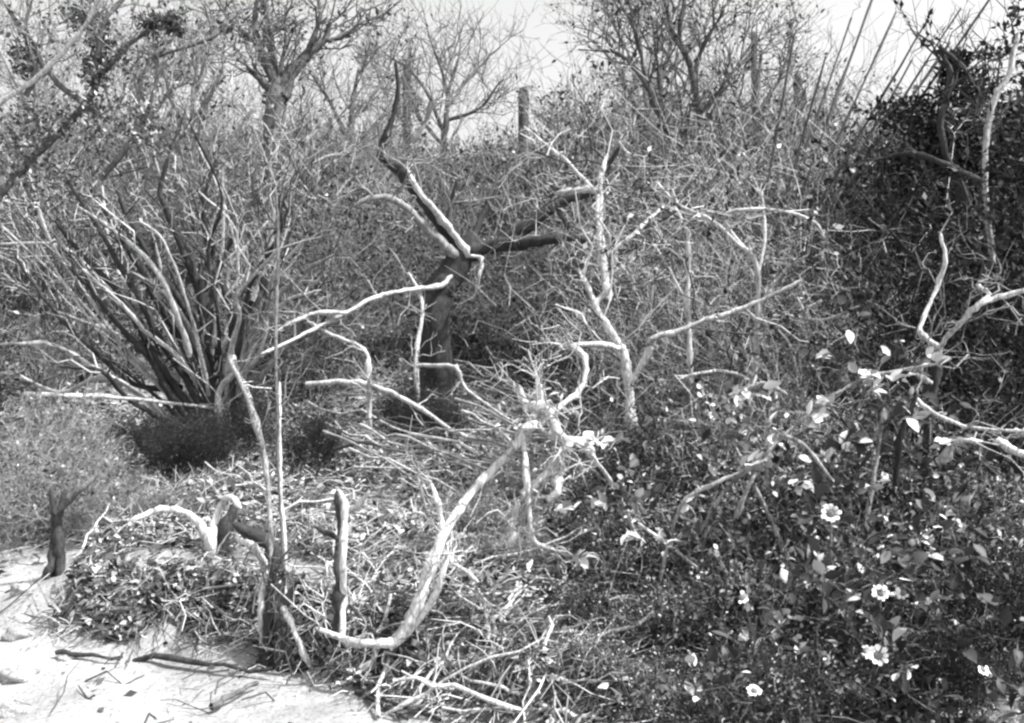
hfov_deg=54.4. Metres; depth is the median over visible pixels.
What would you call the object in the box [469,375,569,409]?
fallen stick
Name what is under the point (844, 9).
sky
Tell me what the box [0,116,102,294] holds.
grey shrub
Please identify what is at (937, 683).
shrub
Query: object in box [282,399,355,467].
dark shrub
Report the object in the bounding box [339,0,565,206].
skyline tree
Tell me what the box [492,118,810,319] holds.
domed shrub
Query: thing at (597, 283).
bare shrub
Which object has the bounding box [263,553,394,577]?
fallen stick
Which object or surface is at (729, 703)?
shrub
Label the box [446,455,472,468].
dry shrub
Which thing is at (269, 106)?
grey shrub
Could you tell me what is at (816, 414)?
pale leaved branch
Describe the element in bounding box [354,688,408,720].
fallen stick
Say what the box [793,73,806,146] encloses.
column cactus
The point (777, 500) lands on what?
shrub
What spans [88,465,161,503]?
dry shrub
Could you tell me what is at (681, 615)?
shrub
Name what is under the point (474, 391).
fallen stick
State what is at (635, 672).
fallen stick
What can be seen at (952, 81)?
white trunk tree
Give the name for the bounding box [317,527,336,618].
fallen stick
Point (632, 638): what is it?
fallen stick
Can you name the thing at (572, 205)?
bare shrub
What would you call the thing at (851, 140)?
speckled shrub
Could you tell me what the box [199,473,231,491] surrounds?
dry shrub
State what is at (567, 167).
speckled shrub
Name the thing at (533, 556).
dry shrub
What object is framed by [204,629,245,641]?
fallen stick
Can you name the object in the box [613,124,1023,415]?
bare shrub
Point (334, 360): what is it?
bare shrub
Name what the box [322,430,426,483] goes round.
fallen stick
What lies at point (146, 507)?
dry shrub
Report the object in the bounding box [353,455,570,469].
fallen stick
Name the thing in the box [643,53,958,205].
speckled shrub
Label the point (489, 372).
fallen stick
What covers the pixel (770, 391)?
shrub
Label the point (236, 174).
grey shrub
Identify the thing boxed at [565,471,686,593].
shrub
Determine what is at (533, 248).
domed shrub
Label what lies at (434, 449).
fallen stick
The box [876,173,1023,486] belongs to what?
crooked branch
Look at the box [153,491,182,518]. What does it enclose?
fallen stick
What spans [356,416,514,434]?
fallen stick
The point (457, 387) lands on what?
fallen stick
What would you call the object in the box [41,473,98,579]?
tree stump
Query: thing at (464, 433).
fallen stick
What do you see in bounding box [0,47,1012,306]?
distant thicket
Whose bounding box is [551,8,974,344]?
bare shrub
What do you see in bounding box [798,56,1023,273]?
dark shrub
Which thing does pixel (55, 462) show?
dry shrub
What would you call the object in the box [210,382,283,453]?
dark shrub
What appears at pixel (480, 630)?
fallen stick
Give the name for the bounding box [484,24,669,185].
skyline tree
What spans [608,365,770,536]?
shrub
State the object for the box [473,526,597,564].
fallen stick
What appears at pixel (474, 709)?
fallen stick
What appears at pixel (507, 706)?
fallen stick
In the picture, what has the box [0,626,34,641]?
stone
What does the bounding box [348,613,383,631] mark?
fallen stick
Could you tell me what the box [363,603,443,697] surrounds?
fallen stick
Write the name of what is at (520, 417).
fallen stick
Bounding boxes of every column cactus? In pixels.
[396,66,410,162]
[518,87,528,175]
[751,33,756,119]
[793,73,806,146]
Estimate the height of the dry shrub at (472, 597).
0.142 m
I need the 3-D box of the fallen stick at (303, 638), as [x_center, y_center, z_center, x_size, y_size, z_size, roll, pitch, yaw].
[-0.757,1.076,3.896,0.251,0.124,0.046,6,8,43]
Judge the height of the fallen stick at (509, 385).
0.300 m
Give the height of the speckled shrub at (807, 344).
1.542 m
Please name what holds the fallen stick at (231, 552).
on the ground at (156, 685)
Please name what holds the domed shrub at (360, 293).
on the ground at (156, 685)
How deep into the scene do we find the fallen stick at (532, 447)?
6.77 m
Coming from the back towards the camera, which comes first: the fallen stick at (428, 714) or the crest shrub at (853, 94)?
the crest shrub at (853, 94)
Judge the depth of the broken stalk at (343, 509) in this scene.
3.70 m
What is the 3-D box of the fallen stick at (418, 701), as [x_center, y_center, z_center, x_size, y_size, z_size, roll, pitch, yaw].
[-0.169,1.091,3.610,0.461,0.212,0.024,-5,8,-39]
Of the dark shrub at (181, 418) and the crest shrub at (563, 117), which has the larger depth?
the crest shrub at (563, 117)
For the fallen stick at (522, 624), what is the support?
on the twig litter at (476, 672)
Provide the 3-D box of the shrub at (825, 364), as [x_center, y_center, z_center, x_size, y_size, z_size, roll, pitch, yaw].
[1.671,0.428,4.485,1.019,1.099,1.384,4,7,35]
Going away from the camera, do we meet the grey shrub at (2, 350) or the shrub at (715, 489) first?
the shrub at (715, 489)
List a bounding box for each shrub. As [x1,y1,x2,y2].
[0,1,240,300]
[0,2,372,320]
[0,5,347,319]
[0,7,216,316]
[0,12,164,292]
[0,87,154,292]
[0,111,253,385]
[0,114,104,345]
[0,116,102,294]
[0,120,188,397]
[0,290,64,411]
[0,369,138,516]
[0,382,119,467]
[0,423,151,548]
[0,436,123,554]
[1,310,101,416]
[2,4,415,317]
[4,296,124,404]
[11,74,222,310]
[15,126,187,313]
[40,490,121,540]
[51,424,138,476]
[54,42,412,361]
[86,0,388,232]
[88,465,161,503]
[89,88,261,308]
[119,401,178,469]
[126,409,206,483]
[127,399,194,471]
[127,502,156,514]
[128,0,464,201]
[128,472,198,512]
[132,122,360,351]
[133,86,420,361]
[148,396,240,475]
[149,401,206,454]
[156,162,428,370]
[165,203,481,398]
[168,403,253,471]
[170,156,412,404]
[172,502,205,517]
[178,3,551,317]
[187,391,270,463]
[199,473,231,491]
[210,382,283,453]
[225,219,417,402]
[225,505,255,521]
[231,178,518,367]
[234,0,558,246]
[252,517,279,536]
[260,391,347,472]
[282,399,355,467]
[287,123,438,320]
[290,148,542,344]
[294,483,324,506]
[297,117,481,309]
[298,527,333,549]
[316,139,551,333]
[347,525,381,550]
[350,467,373,481]
[367,552,410,572]
[371,360,448,426]
[372,371,436,436]
[376,498,403,518]
[385,377,450,440]
[387,179,621,362]
[388,461,411,477]
[395,135,658,337]
[401,3,781,212]
[402,530,433,555]
[408,384,490,451]
[418,493,468,529]
[424,470,547,536]
[434,118,681,325]
[439,104,849,426]
[441,41,732,364]
[445,533,500,564]
[446,163,927,466]
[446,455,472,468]
[450,65,799,314]
[450,80,781,391]
[451,228,636,390]
[455,582,491,611]
[458,433,589,506]
[472,112,761,313]
[477,513,564,574]
[479,169,701,371]
[483,36,877,350]
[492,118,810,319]
[494,0,896,199]
[495,600,531,628]
[496,22,863,329]
[502,63,832,454]
[502,207,801,458]
[504,163,868,435]
[506,67,797,214]
[507,4,801,190]
[516,5,896,346]
[516,66,878,429]
[518,193,746,411]
[519,442,603,511]
[523,617,565,648]
[525,47,1004,366]
[528,138,994,450]
[538,430,650,533]
[539,101,859,377]
[542,195,833,445]
[542,553,619,626]
[549,460,624,554]
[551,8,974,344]
[555,608,642,678]
[557,112,930,461]
[560,400,730,548]
[561,354,711,457]
[563,295,1023,722]
[563,373,764,467]
[565,397,697,516]
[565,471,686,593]
[573,358,650,418]
[575,87,1013,402]
[575,445,762,580]
[576,0,935,171]
[583,397,721,531]
[585,577,689,657]
[588,119,1017,449]
[591,183,1008,453]
[594,303,799,477]
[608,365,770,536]
[611,173,849,372]
[611,291,894,471]
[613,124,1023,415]
[613,631,728,722]
[620,51,940,351]
[620,131,897,336]
[626,78,863,192]
[626,91,904,255]
[630,324,981,549]
[632,515,782,655]
[634,121,1013,427]
[636,4,971,168]
[639,206,889,402]
[639,348,857,563]
[640,89,939,377]
[641,424,829,577]
[642,225,1019,507]
[642,288,867,546]
[642,605,815,722]
[643,28,993,357]
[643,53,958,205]
[644,505,893,666]
[658,9,1014,248]
[661,408,906,604]
[677,245,961,427]
[681,70,975,213]
[688,247,1021,484]
[694,340,970,565]
[703,504,904,669]
[714,604,899,722]
[718,5,969,178]
[743,471,1010,669]
[746,329,1002,544]
[748,148,1023,411]
[750,0,1023,359]
[750,187,886,409]
[751,0,991,308]
[752,60,1023,423]
[755,79,921,276]
[763,394,999,584]
[768,278,1000,471]
[771,41,958,183]
[785,397,1023,607]
[787,187,1023,507]
[788,14,1023,405]
[794,464,1023,670]
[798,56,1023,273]
[801,324,1023,569]
[820,359,1023,582]
[827,546,992,722]
[831,55,1023,468]
[840,251,1023,566]
[850,569,1023,722]
[900,507,1023,697]
[925,479,1023,685]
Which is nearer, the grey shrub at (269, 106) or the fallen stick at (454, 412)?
the fallen stick at (454, 412)
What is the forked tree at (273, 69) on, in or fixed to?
on the ground at (156, 685)
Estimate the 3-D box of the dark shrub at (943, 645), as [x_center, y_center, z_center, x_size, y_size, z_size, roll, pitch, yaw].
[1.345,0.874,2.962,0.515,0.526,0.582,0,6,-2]
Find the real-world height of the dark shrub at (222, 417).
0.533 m
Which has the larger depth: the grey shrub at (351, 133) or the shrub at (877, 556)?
the grey shrub at (351, 133)
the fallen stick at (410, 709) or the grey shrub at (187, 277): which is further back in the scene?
the grey shrub at (187, 277)
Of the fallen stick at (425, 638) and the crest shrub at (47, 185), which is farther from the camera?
the crest shrub at (47, 185)
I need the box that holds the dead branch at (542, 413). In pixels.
[271,307,673,681]
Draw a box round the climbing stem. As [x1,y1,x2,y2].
[299,243,546,449]
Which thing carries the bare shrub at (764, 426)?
on the ground at (156, 685)
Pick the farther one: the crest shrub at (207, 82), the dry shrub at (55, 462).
the crest shrub at (207, 82)
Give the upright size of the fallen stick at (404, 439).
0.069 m
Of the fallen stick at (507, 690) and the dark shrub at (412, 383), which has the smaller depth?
the fallen stick at (507, 690)
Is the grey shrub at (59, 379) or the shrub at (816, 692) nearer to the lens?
the shrub at (816, 692)
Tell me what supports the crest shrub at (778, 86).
on the ground at (156, 685)
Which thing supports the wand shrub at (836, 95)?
on the ground at (156, 685)
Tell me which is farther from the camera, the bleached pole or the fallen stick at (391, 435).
the bleached pole
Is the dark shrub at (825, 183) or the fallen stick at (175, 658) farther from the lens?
the dark shrub at (825, 183)
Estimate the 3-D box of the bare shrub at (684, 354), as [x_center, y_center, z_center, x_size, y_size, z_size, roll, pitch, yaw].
[1.260,-0.153,5.983,2.846,1.955,1.939,2,6,20]
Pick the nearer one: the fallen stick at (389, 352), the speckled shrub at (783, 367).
the speckled shrub at (783, 367)
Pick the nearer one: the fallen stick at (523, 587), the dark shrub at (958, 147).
the fallen stick at (523, 587)
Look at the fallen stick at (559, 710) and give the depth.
3.27 m
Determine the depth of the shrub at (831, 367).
4.67 m
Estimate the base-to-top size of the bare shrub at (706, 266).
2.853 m
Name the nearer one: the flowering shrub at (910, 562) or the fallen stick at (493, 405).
the flowering shrub at (910, 562)
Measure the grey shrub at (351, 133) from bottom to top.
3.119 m
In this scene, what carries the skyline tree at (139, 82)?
on the ground at (156, 685)
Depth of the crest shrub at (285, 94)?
13.69 m
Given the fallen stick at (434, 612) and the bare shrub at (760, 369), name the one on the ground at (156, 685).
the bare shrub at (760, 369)
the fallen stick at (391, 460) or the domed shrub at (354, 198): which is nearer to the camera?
the fallen stick at (391, 460)
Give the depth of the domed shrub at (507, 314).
9.77 m
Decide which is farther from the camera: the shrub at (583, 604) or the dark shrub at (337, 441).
the dark shrub at (337, 441)
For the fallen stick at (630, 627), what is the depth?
3.50 m
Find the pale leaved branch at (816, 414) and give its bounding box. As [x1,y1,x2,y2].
[554,349,967,611]
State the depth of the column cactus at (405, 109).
26.88 m
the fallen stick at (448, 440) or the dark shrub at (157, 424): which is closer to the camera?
the fallen stick at (448, 440)
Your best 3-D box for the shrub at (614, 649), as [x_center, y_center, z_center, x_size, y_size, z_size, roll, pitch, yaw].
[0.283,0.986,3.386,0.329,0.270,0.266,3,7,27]
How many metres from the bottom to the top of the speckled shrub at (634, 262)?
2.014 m
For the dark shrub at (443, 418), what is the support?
on the ground at (156, 685)
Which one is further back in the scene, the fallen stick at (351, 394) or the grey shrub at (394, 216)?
the grey shrub at (394, 216)
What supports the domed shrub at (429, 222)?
on the ground at (156, 685)
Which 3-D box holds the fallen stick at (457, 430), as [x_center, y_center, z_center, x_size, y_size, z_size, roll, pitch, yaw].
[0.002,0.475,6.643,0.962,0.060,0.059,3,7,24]
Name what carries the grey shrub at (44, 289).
on the ground at (156, 685)
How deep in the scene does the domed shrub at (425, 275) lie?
10.59 m
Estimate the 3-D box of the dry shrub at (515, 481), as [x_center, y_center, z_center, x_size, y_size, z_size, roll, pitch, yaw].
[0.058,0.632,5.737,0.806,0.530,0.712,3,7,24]
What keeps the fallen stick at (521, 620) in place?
on the ground at (156, 685)
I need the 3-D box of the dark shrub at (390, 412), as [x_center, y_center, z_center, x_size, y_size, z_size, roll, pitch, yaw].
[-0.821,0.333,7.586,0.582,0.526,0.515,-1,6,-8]
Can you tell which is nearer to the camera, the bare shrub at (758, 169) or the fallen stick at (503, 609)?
the fallen stick at (503, 609)
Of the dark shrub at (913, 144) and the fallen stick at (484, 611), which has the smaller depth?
the fallen stick at (484, 611)
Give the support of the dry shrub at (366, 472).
on the ground at (156, 685)
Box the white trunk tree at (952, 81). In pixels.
[785,0,1023,407]
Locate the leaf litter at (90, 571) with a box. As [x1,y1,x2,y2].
[0,297,1023,722]
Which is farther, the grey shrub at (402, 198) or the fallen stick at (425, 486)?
the grey shrub at (402, 198)
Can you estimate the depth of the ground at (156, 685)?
3.88 m
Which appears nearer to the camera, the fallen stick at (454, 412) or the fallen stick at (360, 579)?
the fallen stick at (360, 579)
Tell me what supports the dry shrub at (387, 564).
on the ground at (156, 685)
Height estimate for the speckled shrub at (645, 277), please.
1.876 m
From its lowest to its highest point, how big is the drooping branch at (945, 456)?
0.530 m
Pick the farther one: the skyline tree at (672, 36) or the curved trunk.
the skyline tree at (672, 36)
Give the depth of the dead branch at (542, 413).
3.71 m
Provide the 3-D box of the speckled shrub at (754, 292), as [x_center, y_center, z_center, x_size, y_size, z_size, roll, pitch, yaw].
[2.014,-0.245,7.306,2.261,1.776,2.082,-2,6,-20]
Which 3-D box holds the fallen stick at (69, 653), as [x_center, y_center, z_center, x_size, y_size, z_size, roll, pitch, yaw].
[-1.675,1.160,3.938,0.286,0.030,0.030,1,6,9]
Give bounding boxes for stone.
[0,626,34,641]
[0,663,41,683]
[0,701,31,717]
[9,583,36,596]
[55,654,77,661]
[98,705,113,712]
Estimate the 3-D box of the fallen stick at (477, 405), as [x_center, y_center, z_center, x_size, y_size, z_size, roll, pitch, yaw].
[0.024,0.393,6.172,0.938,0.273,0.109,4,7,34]
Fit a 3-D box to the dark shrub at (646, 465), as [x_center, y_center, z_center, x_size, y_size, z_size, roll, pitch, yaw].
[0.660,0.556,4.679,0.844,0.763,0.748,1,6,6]
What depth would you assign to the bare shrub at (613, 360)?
6.40 m
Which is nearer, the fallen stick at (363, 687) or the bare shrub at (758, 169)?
the fallen stick at (363, 687)
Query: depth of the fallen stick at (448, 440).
6.15 m
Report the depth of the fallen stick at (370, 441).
6.04 m
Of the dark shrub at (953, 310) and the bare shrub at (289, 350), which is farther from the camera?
the bare shrub at (289, 350)
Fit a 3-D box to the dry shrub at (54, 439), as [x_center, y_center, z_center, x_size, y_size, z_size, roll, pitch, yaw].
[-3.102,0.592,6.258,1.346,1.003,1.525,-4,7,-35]
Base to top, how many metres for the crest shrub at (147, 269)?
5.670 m
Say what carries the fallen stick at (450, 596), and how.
on the twig litter at (476, 672)
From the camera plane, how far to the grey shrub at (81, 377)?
10.69 m
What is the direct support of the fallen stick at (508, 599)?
on the twig litter at (476, 672)
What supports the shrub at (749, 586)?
on the ground at (156, 685)
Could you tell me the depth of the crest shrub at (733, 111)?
14.32 m
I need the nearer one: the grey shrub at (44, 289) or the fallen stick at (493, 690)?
the fallen stick at (493, 690)
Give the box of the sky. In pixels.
[0,0,1023,173]
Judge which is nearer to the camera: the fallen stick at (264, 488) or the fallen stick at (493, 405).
the fallen stick at (264, 488)
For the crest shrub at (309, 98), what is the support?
on the ground at (156, 685)
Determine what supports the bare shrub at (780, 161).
on the ground at (156, 685)
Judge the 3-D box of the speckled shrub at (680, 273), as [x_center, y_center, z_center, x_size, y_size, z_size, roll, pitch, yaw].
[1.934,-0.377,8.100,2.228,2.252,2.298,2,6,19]
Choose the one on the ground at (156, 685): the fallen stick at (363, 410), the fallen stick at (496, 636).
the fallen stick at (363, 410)
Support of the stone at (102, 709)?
on the ground at (156, 685)
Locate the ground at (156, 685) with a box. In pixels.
[0,259,1023,722]
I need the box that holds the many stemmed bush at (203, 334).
[0,38,386,445]
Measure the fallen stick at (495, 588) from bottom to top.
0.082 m
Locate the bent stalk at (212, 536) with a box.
[130,494,241,559]
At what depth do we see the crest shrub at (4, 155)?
16.90 m
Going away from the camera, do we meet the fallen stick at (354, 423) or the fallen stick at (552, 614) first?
the fallen stick at (552, 614)
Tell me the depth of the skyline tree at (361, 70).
17.00 m
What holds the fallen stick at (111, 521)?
on the ground at (156, 685)
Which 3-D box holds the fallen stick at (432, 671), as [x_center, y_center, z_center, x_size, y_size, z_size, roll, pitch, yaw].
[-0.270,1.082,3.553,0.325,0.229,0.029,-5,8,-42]
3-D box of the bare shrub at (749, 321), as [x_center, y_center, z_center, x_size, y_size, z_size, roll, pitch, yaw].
[1.726,-0.252,6.377,3.413,2.165,2.435,6,8,43]
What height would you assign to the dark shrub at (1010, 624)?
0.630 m
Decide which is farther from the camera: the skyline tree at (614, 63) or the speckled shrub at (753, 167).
the skyline tree at (614, 63)
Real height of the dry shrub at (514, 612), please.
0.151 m
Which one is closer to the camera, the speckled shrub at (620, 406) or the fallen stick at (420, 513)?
the fallen stick at (420, 513)
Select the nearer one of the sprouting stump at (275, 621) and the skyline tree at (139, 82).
the sprouting stump at (275, 621)
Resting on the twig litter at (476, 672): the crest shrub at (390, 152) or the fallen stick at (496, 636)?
the fallen stick at (496, 636)
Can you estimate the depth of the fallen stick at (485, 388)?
8.72 m
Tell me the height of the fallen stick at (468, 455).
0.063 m
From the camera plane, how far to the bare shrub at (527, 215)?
11.20 m
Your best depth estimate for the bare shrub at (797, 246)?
7.05 m
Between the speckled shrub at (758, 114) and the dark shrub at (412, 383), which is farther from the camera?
the speckled shrub at (758, 114)
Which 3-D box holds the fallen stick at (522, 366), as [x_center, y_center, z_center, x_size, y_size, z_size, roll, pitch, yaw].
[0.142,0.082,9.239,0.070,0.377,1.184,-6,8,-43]
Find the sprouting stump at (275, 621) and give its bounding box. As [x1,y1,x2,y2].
[212,190,349,689]
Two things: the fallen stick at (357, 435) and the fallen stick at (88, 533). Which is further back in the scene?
the fallen stick at (357, 435)
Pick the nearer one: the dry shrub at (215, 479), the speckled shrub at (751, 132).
the dry shrub at (215, 479)
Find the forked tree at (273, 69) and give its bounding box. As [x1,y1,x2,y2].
[180,0,413,346]
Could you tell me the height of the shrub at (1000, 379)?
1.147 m
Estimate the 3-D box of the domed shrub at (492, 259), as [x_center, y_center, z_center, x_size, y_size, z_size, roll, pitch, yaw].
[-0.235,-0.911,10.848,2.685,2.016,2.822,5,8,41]
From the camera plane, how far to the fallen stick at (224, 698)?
3.52 m
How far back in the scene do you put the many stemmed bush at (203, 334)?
8.35 m
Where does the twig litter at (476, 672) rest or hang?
on the ground at (156, 685)
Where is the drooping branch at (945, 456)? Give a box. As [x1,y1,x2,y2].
[867,353,1023,498]
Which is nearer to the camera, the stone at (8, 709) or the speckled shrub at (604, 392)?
the stone at (8, 709)
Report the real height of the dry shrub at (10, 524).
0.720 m
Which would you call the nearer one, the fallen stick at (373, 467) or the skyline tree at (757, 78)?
the fallen stick at (373, 467)
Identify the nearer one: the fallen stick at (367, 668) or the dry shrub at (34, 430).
the fallen stick at (367, 668)
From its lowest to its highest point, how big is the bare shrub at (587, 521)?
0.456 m
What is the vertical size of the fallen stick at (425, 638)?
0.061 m
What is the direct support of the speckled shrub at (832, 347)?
on the ground at (156, 685)
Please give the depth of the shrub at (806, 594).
3.42 m
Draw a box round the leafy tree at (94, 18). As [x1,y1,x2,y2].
[0,0,292,214]
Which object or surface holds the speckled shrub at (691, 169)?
on the ground at (156, 685)
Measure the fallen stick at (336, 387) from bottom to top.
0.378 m
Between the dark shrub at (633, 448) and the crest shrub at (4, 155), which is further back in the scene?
the crest shrub at (4, 155)
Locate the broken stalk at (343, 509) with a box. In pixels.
[313,489,369,634]
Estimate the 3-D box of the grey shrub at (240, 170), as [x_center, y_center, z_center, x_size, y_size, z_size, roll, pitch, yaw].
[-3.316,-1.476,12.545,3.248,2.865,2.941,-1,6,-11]
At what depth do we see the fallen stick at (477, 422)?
6.80 m
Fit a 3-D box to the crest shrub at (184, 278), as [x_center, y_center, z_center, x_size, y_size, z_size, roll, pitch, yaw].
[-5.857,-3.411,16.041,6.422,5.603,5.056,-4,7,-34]
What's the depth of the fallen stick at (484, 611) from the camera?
3.75 m
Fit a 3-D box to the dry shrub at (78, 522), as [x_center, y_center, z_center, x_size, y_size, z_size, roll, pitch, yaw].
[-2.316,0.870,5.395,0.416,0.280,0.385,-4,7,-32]
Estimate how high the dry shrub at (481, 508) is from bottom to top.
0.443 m
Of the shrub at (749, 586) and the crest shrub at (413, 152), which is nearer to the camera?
the shrub at (749, 586)
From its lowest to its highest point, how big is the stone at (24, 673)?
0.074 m
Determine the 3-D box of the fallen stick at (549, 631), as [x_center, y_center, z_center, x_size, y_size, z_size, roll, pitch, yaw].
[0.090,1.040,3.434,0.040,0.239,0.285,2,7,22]
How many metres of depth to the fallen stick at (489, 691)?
3.41 m
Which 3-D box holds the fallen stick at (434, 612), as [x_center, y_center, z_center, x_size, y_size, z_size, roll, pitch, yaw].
[-0.199,0.957,3.713,0.671,0.078,0.038,4,7,34]
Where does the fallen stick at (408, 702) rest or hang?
on the ground at (156, 685)
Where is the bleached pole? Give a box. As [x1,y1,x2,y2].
[23,391,225,409]
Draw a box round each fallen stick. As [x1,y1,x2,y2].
[55,648,122,660]
[73,503,109,560]
[101,515,165,531]
[108,629,128,640]
[132,652,273,673]
[147,605,190,633]
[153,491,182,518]
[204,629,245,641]
[205,461,277,491]
[207,531,230,561]
[209,681,258,710]
[224,524,266,556]
[235,464,278,507]
[243,494,350,518]
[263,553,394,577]
[300,576,368,638]
[302,632,338,641]
[304,368,379,405]
[307,401,438,447]
[308,416,377,443]
[310,663,441,721]
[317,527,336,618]
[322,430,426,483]
[324,427,453,439]
[327,417,514,440]
[327,562,413,590]
[328,392,386,396]
[329,419,381,427]
[333,442,516,464]
[334,421,397,441]
[340,392,438,399]
[340,429,471,441]
[343,671,418,712]
[346,567,381,607]
[347,422,384,434]
[347,436,446,468]
[348,447,513,507]
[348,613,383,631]
[349,604,459,683]
[349,663,379,670]
[351,512,399,526]
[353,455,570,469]
[354,586,459,655]
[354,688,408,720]
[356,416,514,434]
[360,423,480,473]
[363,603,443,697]
[364,593,391,683]
[372,417,495,439]
[374,428,468,431]
[375,654,393,718]
[376,347,458,377]
[377,369,506,410]
[381,386,488,412]
[385,637,544,715]
[387,592,533,647]
[393,676,533,714]
[394,433,522,480]
[395,693,467,717]
[398,622,469,704]
[401,358,504,405]
[401,593,448,618]
[401,670,462,693]
[408,432,602,480]
[408,476,445,499]
[410,499,457,535]
[411,400,486,421]
[414,620,514,704]
[419,613,479,643]
[420,388,505,422]
[427,389,537,435]
[429,445,531,471]
[430,609,521,649]
[430,680,550,705]
[433,617,598,662]
[441,705,552,713]
[445,644,521,667]
[446,603,551,662]
[447,427,555,437]
[449,680,567,718]
[454,359,579,409]
[454,397,584,453]
[455,379,495,401]
[455,382,514,392]
[456,577,555,603]
[458,402,521,408]
[460,419,540,432]
[461,409,531,451]
[462,584,528,625]
[463,597,513,665]
[463,676,530,696]
[464,453,600,475]
[466,363,567,413]
[467,435,601,471]
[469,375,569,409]
[473,411,526,416]
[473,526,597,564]
[475,590,521,635]
[478,588,503,650]
[480,383,569,423]
[481,614,531,686]
[483,570,510,641]
[485,346,567,394]
[485,373,608,422]
[485,585,521,638]
[490,411,567,428]
[493,386,590,405]
[513,611,654,672]
[516,439,548,459]
[524,616,553,709]
[529,597,563,639]
[530,702,611,722]
[535,514,601,536]
[557,637,648,656]
[560,655,680,715]
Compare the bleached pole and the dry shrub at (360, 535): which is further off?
the bleached pole
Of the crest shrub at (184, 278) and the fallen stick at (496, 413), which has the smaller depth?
the fallen stick at (496, 413)
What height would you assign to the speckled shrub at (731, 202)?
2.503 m
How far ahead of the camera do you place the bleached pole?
8.06 m
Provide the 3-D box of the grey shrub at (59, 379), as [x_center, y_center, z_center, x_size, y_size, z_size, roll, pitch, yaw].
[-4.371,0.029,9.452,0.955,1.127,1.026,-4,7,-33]
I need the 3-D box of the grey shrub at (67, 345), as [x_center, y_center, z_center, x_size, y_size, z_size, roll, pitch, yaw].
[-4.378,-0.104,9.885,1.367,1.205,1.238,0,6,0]
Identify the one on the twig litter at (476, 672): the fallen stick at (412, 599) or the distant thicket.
the fallen stick at (412, 599)
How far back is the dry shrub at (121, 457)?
7.14 m
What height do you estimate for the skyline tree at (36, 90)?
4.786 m
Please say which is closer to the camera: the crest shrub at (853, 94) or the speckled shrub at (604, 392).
the speckled shrub at (604, 392)
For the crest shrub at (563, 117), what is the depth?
13.66 m
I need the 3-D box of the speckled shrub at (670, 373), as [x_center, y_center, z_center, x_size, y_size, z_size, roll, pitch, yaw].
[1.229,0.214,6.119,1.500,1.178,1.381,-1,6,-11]
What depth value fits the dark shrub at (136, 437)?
7.16 m
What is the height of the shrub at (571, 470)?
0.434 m
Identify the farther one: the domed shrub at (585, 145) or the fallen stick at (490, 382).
the domed shrub at (585, 145)
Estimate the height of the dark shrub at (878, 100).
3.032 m
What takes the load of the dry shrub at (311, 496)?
on the ground at (156, 685)
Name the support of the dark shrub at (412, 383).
on the ground at (156, 685)
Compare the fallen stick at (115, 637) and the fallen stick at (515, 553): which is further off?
the fallen stick at (515, 553)
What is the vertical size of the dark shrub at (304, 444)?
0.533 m
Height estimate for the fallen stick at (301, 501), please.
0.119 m
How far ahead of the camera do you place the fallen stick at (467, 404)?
7.62 m
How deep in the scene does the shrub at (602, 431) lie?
5.02 m
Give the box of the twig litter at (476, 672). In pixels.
[0,362,876,722]
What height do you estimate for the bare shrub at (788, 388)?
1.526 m
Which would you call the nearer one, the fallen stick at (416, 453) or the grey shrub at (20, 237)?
the fallen stick at (416, 453)
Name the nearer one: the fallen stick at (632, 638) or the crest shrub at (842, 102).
the fallen stick at (632, 638)
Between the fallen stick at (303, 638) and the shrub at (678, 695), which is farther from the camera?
the fallen stick at (303, 638)
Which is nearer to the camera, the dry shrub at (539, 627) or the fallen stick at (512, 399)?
the dry shrub at (539, 627)
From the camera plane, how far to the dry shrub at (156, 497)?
5.47 m
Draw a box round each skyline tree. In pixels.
[0,0,152,267]
[29,1,227,267]
[109,0,294,267]
[259,0,447,179]
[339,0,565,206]
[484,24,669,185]
[532,0,776,178]
[548,0,850,200]
[681,0,895,171]
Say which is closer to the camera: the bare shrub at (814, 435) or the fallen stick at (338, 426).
the bare shrub at (814, 435)
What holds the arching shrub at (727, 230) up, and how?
on the ground at (156, 685)
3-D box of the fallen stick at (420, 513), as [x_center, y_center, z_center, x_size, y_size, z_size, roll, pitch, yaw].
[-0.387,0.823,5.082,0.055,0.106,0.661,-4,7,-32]
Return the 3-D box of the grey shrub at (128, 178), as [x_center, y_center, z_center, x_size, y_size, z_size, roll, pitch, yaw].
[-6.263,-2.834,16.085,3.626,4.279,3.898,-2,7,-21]
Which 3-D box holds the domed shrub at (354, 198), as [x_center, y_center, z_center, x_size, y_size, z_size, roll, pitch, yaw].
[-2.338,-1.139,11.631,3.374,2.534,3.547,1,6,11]
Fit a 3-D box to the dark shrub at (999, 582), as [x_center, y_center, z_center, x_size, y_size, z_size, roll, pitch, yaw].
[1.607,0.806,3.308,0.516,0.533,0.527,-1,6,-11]
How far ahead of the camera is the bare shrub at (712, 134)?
10.12 m
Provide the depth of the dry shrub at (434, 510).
5.28 m
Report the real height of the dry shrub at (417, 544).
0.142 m
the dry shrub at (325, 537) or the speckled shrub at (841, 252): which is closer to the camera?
the dry shrub at (325, 537)
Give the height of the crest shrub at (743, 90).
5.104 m
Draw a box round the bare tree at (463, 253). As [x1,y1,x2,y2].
[218,28,661,426]
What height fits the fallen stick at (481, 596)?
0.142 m
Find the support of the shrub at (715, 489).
on the ground at (156, 685)
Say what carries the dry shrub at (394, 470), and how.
on the ground at (156, 685)
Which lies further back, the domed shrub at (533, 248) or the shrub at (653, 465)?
the domed shrub at (533, 248)
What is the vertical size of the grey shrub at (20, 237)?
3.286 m
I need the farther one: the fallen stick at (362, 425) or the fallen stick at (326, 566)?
the fallen stick at (362, 425)

